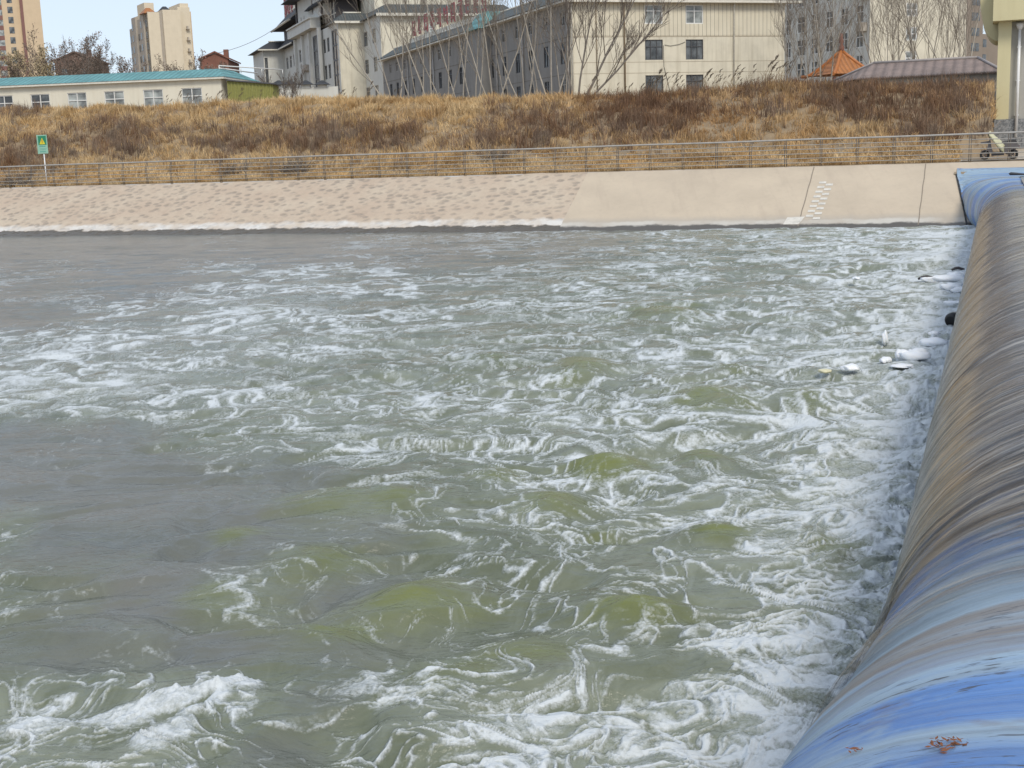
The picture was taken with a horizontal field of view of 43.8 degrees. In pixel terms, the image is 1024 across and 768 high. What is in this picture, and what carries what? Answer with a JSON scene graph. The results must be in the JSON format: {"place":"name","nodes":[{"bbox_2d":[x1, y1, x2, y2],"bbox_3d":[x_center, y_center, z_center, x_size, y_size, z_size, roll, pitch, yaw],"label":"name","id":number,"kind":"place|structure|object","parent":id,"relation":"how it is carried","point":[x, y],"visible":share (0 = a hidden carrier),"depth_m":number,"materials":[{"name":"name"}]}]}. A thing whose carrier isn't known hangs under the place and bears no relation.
{"place":"outdoors","nodes":[
{"label":"outdoors","id":0,"kind":"place"},
{"bbox_2d":[0,172,587,236],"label":"stone embankment","id":1,"kind":"structure","parent":0,"point":[513,203],"depth_m":69.71,"materials":[{"name":"beige stone"}]},
{"bbox_2d":[0,225,975,767],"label":"river water","id":2,"kind":"structure","parent":0,"point":[584,499],"depth_m":14.92,"materials":[{"name":"liquid"}]},
{"bbox_2d":[818,369,831,373],"bbox_3d":[5.276,-0.216,21.443,0.224,0.073,0.222,-6,11,-19],"label":"foam scrap","id":3,"kind":"object","parent":2,"relation":"on","point":[825,371],"visible":1,"depth_m":21.37,"materials":[{"name":"plastic"}]},
{"bbox_2d":[840,363,859,370],"bbox_3d":[5.710,-0.277,21.466,0.346,0.108,0.316,-4,11,-12],"label":"ice chunk","id":4,"kind":"object","parent":2,"relation":"on","point":[851,367],"visible":1,"depth_m":21.39,"materials":[{"name":"ice"}]},
{"bbox_2d":[882,330,888,344],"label":"ice chunk","id":5,"kind":"object","parent":2,"relation":"on","point":[885,341],"visible":1,"depth_m":24.35,"materials":[{"name":"ice"}]},
{"bbox_2d":[879,356,891,362],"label":"ice chunk","id":6,"kind":"object","parent":2,"relation":"on","point":[884,359],"visible":1,"depth_m":22.01,"materials":[{"name":"ice"}]},
{"bbox_2d":[895,349,906,359],"bbox_3d":[6.915,-0.523,22.575,0.248,0.193,0.280,1,11,17],"label":"ice chunk","id":7,"kind":"object","parent":2,"relation":"on","point":[897,355],"visible":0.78,"depth_m":22.53,"materials":[{"name":"ice"}]},
{"bbox_2d":[890,363,913,367],"bbox_3d":[6.584,-0.316,21.502,0.399,0.060,0.346,-1,10,6],"label":"ice chunk","id":8,"kind":"object","parent":2,"relation":"on","point":[901,365],"visible":1,"depth_m":21.41,"materials":[{"name":"ice"}]},
{"bbox_2d":[898,350,931,360],"bbox_3d":[7.070,-0.492,22.378,0.494,0.196,0.453,-5,11,-16],"label":"ice chunk","id":9,"kind":"object","parent":2,"relation":"on","point":[917,356],"visible":0.98,"depth_m":22.23,"materials":[{"name":"white ice"}]},
{"bbox_2d":[908,348,927,351],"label":"ice chunk","id":10,"kind":"object","parent":2,"relation":"on","point":[919,349],"visible":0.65,"depth_m":22.40,"materials":[{"name":"ice"}]},
{"bbox_2d":[918,337,948,346],"bbox_3d":[7.877,-0.779,23.758,0.568,0.187,0.482,3,12,27],"label":"ice chunk","id":11,"kind":"object","parent":2,"relation":"on","point":[930,342],"visible":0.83,"depth_m":23.60,"materials":[{"name":"white ice"}]},
{"bbox_2d":[920,275,963,281],"bbox_3d":[11.599,-2.822,34.159,1.228,0.226,0.562,3,11,24],"label":"ice chunk","id":12,"kind":"object","parent":2,"relation":"on","point":[940,278],"visible":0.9,"depth_m":34.00,"materials":[{"name":"white ice"}]},
{"bbox_2d":[945,312,955,324],"bbox_3d":[9.193,-1.345,26.447,0.310,0.305,0.440,7,14,41],"label":"floating drum","id":13,"kind":"object","parent":2,"relation":"on","point":[949,318],"visible":0.48,"depth_m":26.34,"materials":[{"name":"plastic"}]},
{"bbox_2d":[939,283,962,290],"bbox_3d":[11.182,-2.482,32.382,0.603,0.195,0.495,2,11,18],"label":"ice chunk","id":14,"kind":"object","parent":2,"relation":"on","point":[948,286],"visible":0.74,"depth_m":32.23,"materials":[{"name":"white ice"}]},
{"bbox_2d":[947,271,964,276],"bbox_3d":[12.150,-2.947,34.717,0.559,0.275,0.663,0,11,12],"label":"ice chunk","id":15,"kind":"object","parent":2,"relation":"on","point":[962,274],"visible":0.38,"depth_m":34.59,"materials":[{"name":"ice"}]},
{"bbox_2d":[950,287,961,292],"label":"ice chunk","id":16,"kind":"object","parent":2,"relation":"on","point":[956,289],"visible":0.52,"depth_m":31.51,"materials":[{"name":"ice"}]},
{"bbox_2d":[0,68,1016,186],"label":"mound terrain","id":17,"kind":"structure","parent":0,"point":[767,136],"depth_m":76.18,"materials":[{"name":"brown plant"}]},
{"bbox_2d":[0,55,29,77],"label":"leafy tree","id":18,"kind":"object","parent":17,"relation":"on","point":[12,70],"visible":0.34,"depth_m":142.36,"materials":[{"name":"brown plant"}]},
{"bbox_2d":[0,47,39,77],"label":"leafy tree","id":19,"kind":"object","parent":17,"relation":"on","point":[18,55],"visible":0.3,"depth_m":143.94,"materials":[{"name":"brown plant"}]},
{"bbox_2d":[0,168,47,186],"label":"bush","id":20,"kind":"object","parent":17,"relation":"on","point":[21,181],"visible":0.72,"depth_m":81.19,"materials":[{"name":"brown plant"}]},
{"bbox_2d":[7,43,57,76],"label":"leafy tree","id":21,"kind":"object","parent":17,"relation":"on","point":[45,68],"visible":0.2,"depth_m":148.69,"materials":[{"name":"brown plant"}]},
{"bbox_2d":[21,23,108,76],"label":"bare tree","id":22,"kind":"object","parent":17,"relation":"on","point":[32,55],"visible":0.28,"depth_m":154.79,"materials":[{"name":"brown plant"}]},
{"bbox_2d":[37,32,96,75],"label":"bare tree","id":23,"kind":"object","parent":17,"relation":"on","point":[69,42],"visible":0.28,"depth_m":158.93,"materials":[{"name":"brown plant"}]},
{"bbox_2d":[55,50,108,75],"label":"brick house","id":24,"kind":"structure","parent":17,"relation":"on","point":[70,56],"depth_m":238.76,"materials":[{"name":"brick"}]},
{"bbox_2d":[49,31,117,75],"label":"bare tree","id":25,"kind":"object","parent":17,"relation":"on","point":[100,68],"visible":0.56,"depth_m":153.09,"materials":[{"name":"brown plant"}]},
{"bbox_2d":[67,49,136,74],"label":"bare tree","id":26,"kind":"object","parent":17,"relation":"on","point":[77,71],"visible":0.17,"depth_m":159.90,"materials":[{"name":"brown plant"}]},
{"bbox_2d":[91,56,159,73],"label":"bare tree","id":27,"kind":"object","parent":17,"relation":"on","point":[120,69],"visible":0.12,"depth_m":158.63,"materials":[{"name":"brown plant"}]},
{"bbox_2d":[0,65,282,108],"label":"house","id":28,"kind":"structure","parent":17,"relation":"on","point":[146,88],"depth_m":105.78,"materials":[{"name":"white paint"}]},
{"bbox_2d":[0,95,12,107],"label":"window","id":29,"kind":"structure","parent":28,"relation":"in","point":[5,100],"depth_m":106.89,"materials":[{"name":"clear glass"}]},
{"bbox_2d":[30,94,49,107],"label":"window","id":30,"kind":"structure","parent":28,"relation":"in","point":[44,98],"depth_m":106.53,"materials":[{"name":"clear glass"}]},
{"bbox_2d":[67,92,86,108],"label":"window","id":31,"kind":"structure","parent":28,"relation":"in","point":[74,99],"depth_m":106.17,"materials":[{"name":"white glass"}]},
{"bbox_2d":[104,91,124,104],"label":"window","id":32,"kind":"structure","parent":28,"relation":"in","point":[110,96],"depth_m":105.75,"materials":[{"name":"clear glass"}]},
{"bbox_2d":[143,89,163,106],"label":"window","id":33,"kind":"structure","parent":28,"relation":"in","point":[155,96],"depth_m":105.36,"materials":[{"name":"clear glass"}]},
{"bbox_2d":[181,88,202,104],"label":"window","id":34,"kind":"structure","parent":28,"relation":"in","point":[197,91],"depth_m":104.95,"materials":[{"name":"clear glass"}]},
{"bbox_2d":[154,48,228,70],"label":"bare tree","id":35,"kind":"object","parent":17,"relation":"on","point":[174,67],"visible":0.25,"depth_m":154.45,"materials":[{"name":"brown plant"}]},
{"bbox_2d":[198,49,240,72],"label":"brick house","id":36,"kind":"structure","parent":17,"relation":"on","point":[214,59],"depth_m":216.42,"materials":[{"name":"brick"}]},
{"bbox_2d":[214,160,252,173],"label":"bush","id":37,"kind":"object","parent":17,"relation":"on","point":[231,170],"visible":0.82,"depth_m":77.14,"materials":[{"name":"plant"}]},
{"bbox_2d":[226,79,280,101],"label":"olive shed","id":38,"kind":"structure","parent":17,"relation":"on","point":[253,89],"depth_m":104.51,"materials":[{"name":"metal"}]},
{"bbox_2d":[255,65,305,98],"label":"bare shrub","id":39,"kind":"object","parent":17,"relation":"on","point":[294,89],"visible":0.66,"depth_m":120.35,"materials":[{"name":"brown plant"}]},
{"bbox_2d":[264,151,320,171],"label":"bush","id":40,"kind":"object","parent":17,"relation":"on","point":[302,169],"visible":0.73,"depth_m":75.43,"materials":[{"name":"brown plant"}]},
{"bbox_2d":[274,80,338,98],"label":"garden wall","id":41,"kind":"structure","parent":17,"relation":"on","point":[322,89],"depth_m":133.58,"materials":[{"name":"white paint"}]},
{"bbox_2d":[315,0,419,96],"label":"bare tree","id":42,"kind":"object","parent":17,"relation":"on","point":[370,25],"visible":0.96,"depth_m":99.43,"materials":[{"name":"brown plant"}]},
{"bbox_2d":[248,0,508,97],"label":"tiled roof complex","id":43,"kind":"structure","parent":17,"relation":"on","point":[312,44],"depth_m":212.85,"materials":[{"name":"beige paint"}]},
{"bbox_2d":[265,58,268,82],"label":"window","id":44,"kind":"structure","parent":43,"relation":"in","point":[266,59],"depth_m":257.62,"materials":[{"name":"grey glass"}]},
{"bbox_2d":[283,0,294,17],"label":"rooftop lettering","id":45,"kind":"object","parent":43,"relation":"on","point":[287,8],"visible":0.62,"depth_m":258.10,"materials":[{"name":"metal"}]},
{"bbox_2d":[313,35,319,86],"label":"window","id":46,"kind":"structure","parent":43,"relation":"in","point":[315,45],"depth_m":225.77,"materials":[{"name":"grey glass"}]},
{"bbox_2d":[332,29,339,94],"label":"window","id":47,"kind":"structure","parent":43,"relation":"in","point":[334,36],"depth_m":211.96,"materials":[{"name":"grey glass"}]},
{"bbox_2d":[369,0,435,97],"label":"bare tree","id":48,"kind":"object","parent":17,"relation":"on","point":[407,38],"visible":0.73,"depth_m":103.38,"materials":[{"name":"brown plant"}]},
{"bbox_2d":[378,0,442,94],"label":"bare tree","id":49,"kind":"object","parent":17,"relation":"on","point":[401,36],"visible":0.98,"depth_m":97.44,"materials":[{"name":"brown plant"}]},
{"bbox_2d":[385,0,482,97],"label":"bare tree","id":50,"kind":"object","parent":17,"relation":"on","point":[459,60],"visible":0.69,"depth_m":103.59,"materials":[{"name":"brown plant"}]},
{"bbox_2d":[422,0,477,96],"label":"bare tree","id":51,"kind":"object","parent":17,"relation":"on","point":[435,31],"visible":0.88,"depth_m":97.54,"materials":[{"name":"brown plant"}]},
{"bbox_2d":[436,0,502,97],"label":"bare tree","id":52,"kind":"object","parent":17,"relation":"on","point":[484,6],"visible":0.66,"depth_m":101.69,"materials":[{"name":"brown plant"}]},
{"bbox_2d":[434,0,531,94],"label":"bare tree","id":53,"kind":"object","parent":17,"relation":"on","point":[521,23],"visible":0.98,"depth_m":92.99,"materials":[{"name":"brown plant"}]},
{"bbox_2d":[457,0,508,94],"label":"bare tree","id":54,"kind":"object","parent":17,"relation":"on","point":[493,41],"visible":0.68,"depth_m":101.87,"materials":[{"name":"brown plant"}]},
{"bbox_2d":[471,143,526,164],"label":"bush","id":55,"kind":"object","parent":17,"relation":"on","point":[496,154],"visible":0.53,"depth_m":72.02,"materials":[{"name":"plant"}]},
{"bbox_2d":[467,0,557,97],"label":"bare tree","id":56,"kind":"object","parent":17,"relation":"on","point":[475,7],"visible":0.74,"depth_m":94.73,"materials":[{"name":"brown plant"}]},
{"bbox_2d":[505,0,554,93],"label":"bare tree","id":57,"kind":"object","parent":17,"relation":"on","point":[523,3],"visible":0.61,"depth_m":98.92,"materials":[{"name":"brown plant"}]},
{"bbox_2d":[538,0,571,93],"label":"bare tree","id":58,"kind":"object","parent":17,"relation":"on","point":[560,35],"visible":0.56,"depth_m":98.22,"materials":[{"name":"brown plant"}]},
{"bbox_2d":[519,0,604,92],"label":"bare tree","id":59,"kind":"object","parent":17,"relation":"on","point":[550,57],"visible":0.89,"depth_m":92.12,"materials":[{"name":"brown plant"}]},
{"bbox_2d":[377,0,801,99],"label":"long block","id":60,"kind":"structure","parent":17,"relation":"on","point":[697,40],"depth_m":118.93,"materials":[{"name":"beige paint"}]},
{"bbox_2d":[410,0,487,41],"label":"roof sign","id":61,"kind":"object","parent":60,"relation":"on","point":[441,29],"visible":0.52,"depth_m":153.51,"materials":[{"name":"metal"}]},
{"bbox_2d":[516,53,519,72],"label":"window","id":62,"kind":"structure","parent":60,"relation":"in","point":[518,55],"depth_m":127.19,"materials":[{"name":"black glass"}]},
{"bbox_2d":[544,46,548,67],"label":"window","id":63,"kind":"structure","parent":60,"relation":"in","point":[546,59],"depth_m":119.98,"materials":[{"name":"black glass"}]},
{"bbox_2d":[645,5,662,23],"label":"window","id":64,"kind":"structure","parent":60,"relation":"in","point":[650,10],"depth_m":116.12,"materials":[{"name":"grey glass"}]},
{"bbox_2d":[645,40,662,59],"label":"window","id":65,"kind":"structure","parent":60,"relation":"in","point":[653,48],"depth_m":116.77,"materials":[{"name":"grey glass"}]},
{"bbox_2d":[645,75,662,91],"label":"window","id":66,"kind":"structure","parent":60,"relation":"in","point":[648,77],"depth_m":117.31,"materials":[{"name":"grey glass"}]},
{"bbox_2d":[686,5,702,23],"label":"window","id":67,"kind":"structure","parent":60,"relation":"in","point":[694,13],"depth_m":117.51,"materials":[{"name":"white glass"}]},
{"bbox_2d":[686,39,702,59],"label":"window","id":68,"kind":"structure","parent":60,"relation":"in","point":[694,48],"depth_m":118.09,"materials":[{"name":"grey glass"}]},
{"bbox_2d":[686,75,702,90],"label":"window","id":69,"kind":"structure","parent":60,"relation":"in","point":[689,78],"depth_m":118.58,"materials":[{"name":"grey glass"}]},
{"bbox_2d":[527,0,684,96],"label":"bare tree","id":70,"kind":"object","parent":17,"relation":"on","point":[630,37],"visible":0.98,"depth_m":91.03,"materials":[{"name":"brown plant"}]},
{"bbox_2d":[778,61,791,91],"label":"plumed reed","id":71,"kind":"object","parent":17,"relation":"on","point":[781,78],"visible":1,"depth_m":75.90,"materials":[{"name":"plant"}]},
{"bbox_2d":[768,0,859,79],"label":"bare tree","id":72,"kind":"object","parent":17,"relation":"on","point":[813,42],"visible":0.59,"depth_m":112.07,"materials":[{"name":"brown plant"}]},
{"bbox_2d":[778,0,855,82],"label":"bare tree","id":73,"kind":"object","parent":17,"relation":"on","point":[817,36],"visible":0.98,"depth_m":102.27,"materials":[{"name":"brown plant"}]},
{"bbox_2d":[775,0,860,81],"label":"bare tree","id":74,"kind":"object","parent":17,"relation":"on","point":[785,39],"visible":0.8,"depth_m":104.76,"materials":[{"name":"brown plant"}]},
{"bbox_2d":[801,33,864,81],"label":"orange pavilion","id":75,"kind":"structure","parent":17,"relation":"on","point":[845,62],"depth_m":107.46,"materials":[{"name":"tile"}]},
{"bbox_2d":[810,0,876,79],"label":"bare tree","id":76,"kind":"object","parent":17,"relation":"on","point":[842,28],"visible":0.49,"depth_m":118.02,"materials":[{"name":"brown plant"}]},
{"bbox_2d":[784,0,966,83],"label":"white apartment","id":77,"kind":"structure","parent":17,"relation":"on","point":[921,49],"depth_m":172.00,"materials":[{"name":"beige paint"}]},
{"bbox_2d":[797,16,804,33],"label":"window","id":78,"kind":"structure","parent":77,"relation":"in","point":[803,21],"depth_m":184.20,"materials":[{"name":"grey glass"}]},
{"bbox_2d":[797,63,804,78],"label":"window","id":79,"kind":"structure","parent":77,"relation":"in","point":[798,65],"depth_m":185.10,"materials":[{"name":"grey glass"}]},
{"bbox_2d":[826,10,832,27],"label":"window","id":80,"kind":"structure","parent":77,"relation":"in","point":[829,12],"depth_m":177.01,"materials":[{"name":"grey glass"}]},
{"bbox_2d":[826,35,832,51],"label":"window","id":81,"kind":"structure","parent":77,"relation":"in","point":[828,45],"depth_m":177.69,"materials":[{"name":"grey glass"}]},
{"bbox_2d":[843,32,847,49],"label":"window","id":82,"kind":"structure","parent":77,"relation":"in","point":[846,33],"depth_m":174.01,"materials":[{"name":"grey glass"}]},
{"bbox_2d":[856,31,862,47],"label":"window","id":83,"kind":"structure","parent":77,"relation":"in","point":[860,44],"depth_m":171.11,"materials":[{"name":"grey glass"}]},
{"bbox_2d":[905,51,915,59],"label":"window","id":84,"kind":"structure","parent":77,"relation":"in","point":[908,52],"depth_m":171.30,"materials":[{"name":"grey glass"}]},
{"bbox_2d":[906,27,916,40],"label":"window","id":85,"kind":"structure","parent":77,"relation":"in","point":[912,29],"depth_m":170.94,"materials":[{"name":"grey glass"}]},
{"bbox_2d":[906,3,917,15],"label":"window","id":86,"kind":"structure","parent":77,"relation":"in","point":[907,3],"depth_m":170.32,"materials":[{"name":"grey glass"}]},
{"bbox_2d":[833,0,944,60],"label":"bare tree","id":87,"kind":"object","parent":17,"relation":"on","point":[892,32],"visible":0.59,"depth_m":117.57,"materials":[{"name":"brown plant"}]},
{"bbox_2d":[842,0,939,63],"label":"bare tree","id":88,"kind":"object","parent":17,"relation":"on","point":[875,25],"visible":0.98,"depth_m":110.03,"materials":[{"name":"brown plant"}]},
{"bbox_2d":[830,56,996,130],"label":"tiled hall","id":89,"kind":"structure","parent":17,"relation":"on","point":[966,66],"depth_m":88.84,"materials":[{"name":"grey tile"}]},
{"bbox_2d":[863,0,982,58],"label":"bare tree","id":90,"kind":"object","parent":17,"relation":"on","point":[947,41],"visible":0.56,"depth_m":116.95,"materials":[{"name":"brown plant"}]},
{"bbox_2d":[873,0,978,58],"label":"bare tree","id":91,"kind":"object","parent":17,"relation":"on","point":[911,44],"visible":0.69,"depth_m":110.48,"materials":[{"name":"brown plant"}]},
{"bbox_2d":[901,0,980,57],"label":"bare tree","id":92,"kind":"object","parent":17,"relation":"on","point":[959,18],"visible":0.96,"depth_m":102.68,"materials":[{"name":"brown plant"}]},
{"bbox_2d":[966,0,997,64],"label":"brown tower","id":93,"kind":"structure","parent":17,"relation":"on","point":[986,49],"depth_m":277.38,"materials":[{"name":"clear paint"}]},
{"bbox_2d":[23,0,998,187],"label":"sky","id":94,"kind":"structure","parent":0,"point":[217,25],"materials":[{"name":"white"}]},
{"bbox_2d":[0,159,1023,187],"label":"walkway","id":95,"kind":"structure","parent":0,"point":[572,172],"depth_m":66.55,"materials":[{"name":"grey concrete"}]},
{"bbox_2d":[36,135,47,182],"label":"warning sign","id":96,"kind":"object","parent":95,"relation":"on","point":[42,145],"visible":0.98,"depth_m":80.63,"materials":[{"name":"green metal"}]},
{"bbox_2d":[0,131,1023,186],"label":"railing","id":97,"kind":"object","parent":95,"relation":"on","point":[523,162],"visible":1,"depth_m":67.80,"materials":[{"name":"metal"}]},
{"bbox_2d":[558,161,1023,230],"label":"concrete embankment","id":98,"kind":"structure","parent":0,"point":[894,195],"depth_m":60.71,"materials":[{"name":"beige concrete"}]},
{"bbox_2d":[784,181,832,223],"bbox_3d":[14.041,-8.496,59.532,1.513,1.796,3.923,4,12,30],"label":"water gauge","id":99,"kind":"object","parent":98,"relation":"on","point":[793,220],"visible":1,"depth_m":59.02,"materials":[{"name":"white paint"}]},
{"bbox_2d":[781,167,1023,767],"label":"rubber dam","id":100,"kind":"structure","parent":98,"relation":"on","point":[950,664],"depth_m":5.30,"materials":[{"name":"blue rubber"}]},
{"bbox_2d":[845,191,1023,684],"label":"overflow water","id":101,"kind":"structure","parent":100,"relation":"in","point":[974,451],"depth_m":10.56,"materials":[{"name":"grey liquid"}]},
{"bbox_2d":[925,736,968,753],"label":"leaf litter","id":102,"kind":"object","parent":100,"relation":"on","point":[945,748],"visible":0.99,"depth_m":4.41,"materials":[{"name":"brown plant"}]},
{"bbox_2d":[962,148,1023,160],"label":"forecourt pavement","id":103,"kind":"structure","parent":0,"point":[1020,154],"depth_m":62.34,"materials":[{"name":"concrete"}]},
{"bbox_2d":[980,131,1022,159],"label":"electric scooter","id":104,"kind":"object","parent":103,"relation":"on","point":[1003,144],"visible":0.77,"depth_m":60.71,"materials":[{"name":"beige plastic"}]},
{"bbox_2d":[980,0,1023,148],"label":"gatehouse","id":105,"kind":"object","parent":103,"relation":"on","point":[1003,22],"visible":0.94,"depth_m":77.50,"materials":[{"name":"paint"}]},
{"label":"ground","id":106,"kind":"structure","parent":0,"visible":0},
{"bbox_2d":[0,0,45,77],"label":"tan tower","id":107,"kind":"structure","parent":106,"relation":"on","point":[18,18],"depth_m":396.04,"materials":[{"name":"paint"}]},
{"bbox_2d":[129,3,194,71],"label":"cream tower","id":108,"kind":"structure","parent":106,"relation":"on","point":[165,33],"depth_m":383.83,"materials":[{"name":"beige paint"}]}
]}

